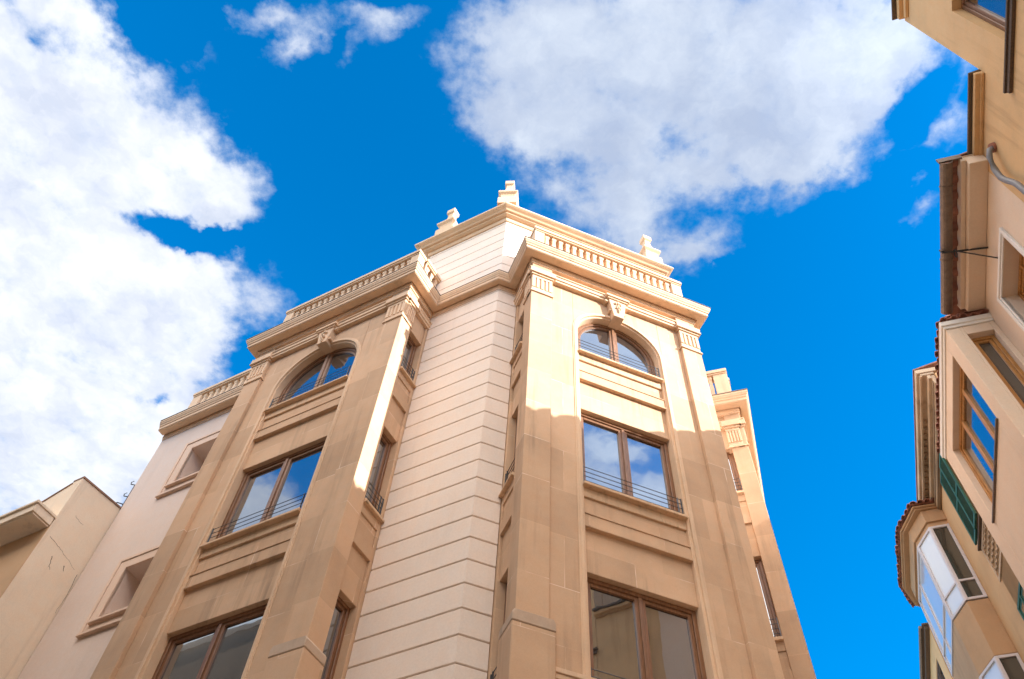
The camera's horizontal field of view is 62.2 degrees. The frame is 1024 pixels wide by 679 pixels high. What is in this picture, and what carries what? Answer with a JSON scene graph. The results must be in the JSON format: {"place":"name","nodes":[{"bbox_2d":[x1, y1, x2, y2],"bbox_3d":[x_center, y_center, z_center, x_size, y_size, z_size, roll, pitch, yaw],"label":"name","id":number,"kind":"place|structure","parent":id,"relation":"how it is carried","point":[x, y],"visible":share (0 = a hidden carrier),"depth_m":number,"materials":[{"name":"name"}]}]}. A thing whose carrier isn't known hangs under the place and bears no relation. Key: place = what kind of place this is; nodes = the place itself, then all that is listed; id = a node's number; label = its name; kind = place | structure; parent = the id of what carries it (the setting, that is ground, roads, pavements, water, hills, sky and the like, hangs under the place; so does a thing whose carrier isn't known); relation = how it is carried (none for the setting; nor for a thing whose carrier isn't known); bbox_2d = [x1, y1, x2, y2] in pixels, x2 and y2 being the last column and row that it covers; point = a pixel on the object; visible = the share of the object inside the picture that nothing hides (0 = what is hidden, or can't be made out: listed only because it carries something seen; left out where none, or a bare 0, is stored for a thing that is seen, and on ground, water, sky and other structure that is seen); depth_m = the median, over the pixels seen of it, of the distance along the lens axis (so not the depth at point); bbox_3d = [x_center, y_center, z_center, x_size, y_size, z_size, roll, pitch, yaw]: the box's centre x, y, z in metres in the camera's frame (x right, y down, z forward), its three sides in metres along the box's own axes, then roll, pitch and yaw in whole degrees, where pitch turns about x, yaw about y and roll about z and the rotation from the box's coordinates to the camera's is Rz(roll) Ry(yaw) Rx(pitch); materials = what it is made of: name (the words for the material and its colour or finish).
{"place":"outdoors","nodes":[
{"label":"outdoors","id":0,"kind":"place"},
{"bbox_2d":[18,181,815,678],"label":"corner building","id":1,"kind":"structure","parent":0,"point":[508,437],"depth_m":14.47,"materials":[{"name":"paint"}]},
{"bbox_2d":[152,604,266,678],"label":"window","id":2,"kind":"structure","parent":1,"relation":"in","point":[221,649],"depth_m":12.34,"materials":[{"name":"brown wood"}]},
{"bbox_2d":[207,441,324,541],"bbox_3d":[-4.212,2.681,14.963,2.022,1.994,0.222,-23,-61,16],"label":"window","id":3,"kind":"structure","parent":1,"relation":"in","point":[278,487],"depth_m":15.16,"materials":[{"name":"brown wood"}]},
{"bbox_2d":[269,348,356,407],"bbox_3d":[-4.061,0.731,17.965,2.022,1.699,0.222,-23,-61,16],"label":"window","id":4,"kind":"structure","parent":1,"relation":"in","point":[334,365],"depth_m":18.16,"materials":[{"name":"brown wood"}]},
{"bbox_2d":[321,596,349,678],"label":"window","id":5,"kind":"structure","parent":1,"relation":"in","point":[333,643],"depth_m":11.84,"materials":[{"name":"brown wood"}]},
{"bbox_2d":[365,432,391,514],"bbox_3d":[-2.317,2.246,14.581,0.222,1.938,0.471,-23,-61,16],"label":"window","id":6,"kind":"structure","parent":1,"relation":"in","point":[378,471],"depth_m":14.69,"materials":[{"name":"brown wood"}]},
{"bbox_2d":[401,336,416,379],"bbox_3d":[-2.164,0.360,17.508,0.222,1.448,0.471,-23,-61,16],"label":"window","id":7,"kind":"structure","parent":1,"relation":"in","point":[410,349],"depth_m":17.73,"materials":[{"name":"brown wood"}]},
{"bbox_2d":[490,583,506,678],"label":"window","id":8,"kind":"structure","parent":1,"relation":"in","point":[492,676],"depth_m":11.46,"materials":[{"name":"brown wood"}]},
{"bbox_2d":[505,417,517,481],"bbox_3d":[0.104,1.752,14.136,0.222,1.938,0.471,20,-58,-10],"label":"window","id":9,"kind":"structure","parent":1,"relation":"in","point":[506,475],"depth_m":13.76,"materials":[{"name":"brown wood"}]},
{"bbox_2d":[514,322,523,351],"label":"window","id":10,"kind":"structure","parent":1,"relation":"in","point":[523,322],"depth_m":16.83,"materials":[{"name":"brown wood"}]},
{"bbox_2d":[578,324,659,377],"bbox_3d":[2.090,0.165,17.203,1.772,1.574,0.222,20,-58,-10],"label":"window","id":11,"kind":"structure","parent":1,"relation":"in","point":[604,341],"depth_m":17.34,"materials":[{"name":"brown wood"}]},
{"bbox_2d":[581,413,683,513],"bbox_3d":[1.929,2.082,14.255,1.772,1.994,0.222,20,-58,-10],"label":"window","id":12,"kind":"structure","parent":1,"relation":"in","point":[617,458],"depth_m":14.39,"materials":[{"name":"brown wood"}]},
{"bbox_2d":[587,577,706,678],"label":"window","id":13,"kind":"structure","parent":1,"relation":"in","point":[633,635],"depth_m":11.42,"materials":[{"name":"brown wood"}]},
{"bbox_2d":[727,452,742,490],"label":"window","id":14,"kind":"structure","parent":1,"relation":"in","point":[738,486],"depth_m":18.88,"materials":[{"name":"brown wood"}]},
{"bbox_2d":[754,559,781,636],"bbox_3d":[4.617,4.870,15.909,0.471,1.938,0.222,-12,-59,10],"label":"window","id":15,"kind":"structure","parent":1,"relation":"in","point":[776,631],"depth_m":15.90,"materials":[{"name":"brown wood"}]},
{"bbox_2d":[0,0,977,678],"label":"sky","id":16,"kind":"structure","parent":0,"point":[178,178],"materials":[{"name":"blue"}]},
{"bbox_2d":[918,623,953,678],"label":"house","id":17,"kind":"structure","parent":0,"point":[932,664],"depth_m":24.07,"materials":[{"name":"paint"}]},
{"bbox_2d":[937,661,944,678],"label":"window","id":18,"kind":"structure","parent":17,"relation":"in","point":[940,675],"depth_m":23.81,"materials":[{"name":"brown wood"}]},
{"bbox_2d":[891,0,1023,201],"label":"ochre house","id":19,"kind":"structure","parent":0,"point":[985,38],"depth_m":13.79,"materials":[{"name":"paint"}]},
{"bbox_2d":[961,0,1005,30],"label":"window","id":20,"kind":"structure","parent":19,"relation":"in","point":[992,12],"depth_m":13.63,"materials":[{"name":"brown wood"}]},
{"bbox_2d":[895,361,1023,678],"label":"old house","id":21,"kind":"structure","parent":0,"point":[959,584],"depth_m":20.17,"materials":[{"name":"beige paint"}]},
{"bbox_2d":[1017,583,1023,619],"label":"window","id":22,"kind":"structure","parent":21,"relation":"in","point":[1020,590],"depth_m":17.27,"materials":[{"name":"green paint"}]},
{"bbox_2d":[934,152,1023,589],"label":"cream house","id":23,"kind":"structure","parent":0,"point":[979,353],"depth_m":15.05,"materials":[{"name":"paint"}]},
{"bbox_2d":[1018,253,1023,300],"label":"window","id":24,"kind":"structure","parent":23,"relation":"in","point":[1021,259],"depth_m":14.71,"materials":[{"name":"brown wood"}]},
{"bbox_3d":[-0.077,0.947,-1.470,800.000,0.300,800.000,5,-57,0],"label":"ground","id":25,"kind":"structure","parent":0,"visible":0},
{"bbox_2d":[0,476,121,678],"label":"gabled house","id":26,"kind":"structure","parent":25,"relation":"on","point":[49,545],"depth_m":17.47,"materials":[{"name":"beige paint"}]}
]}

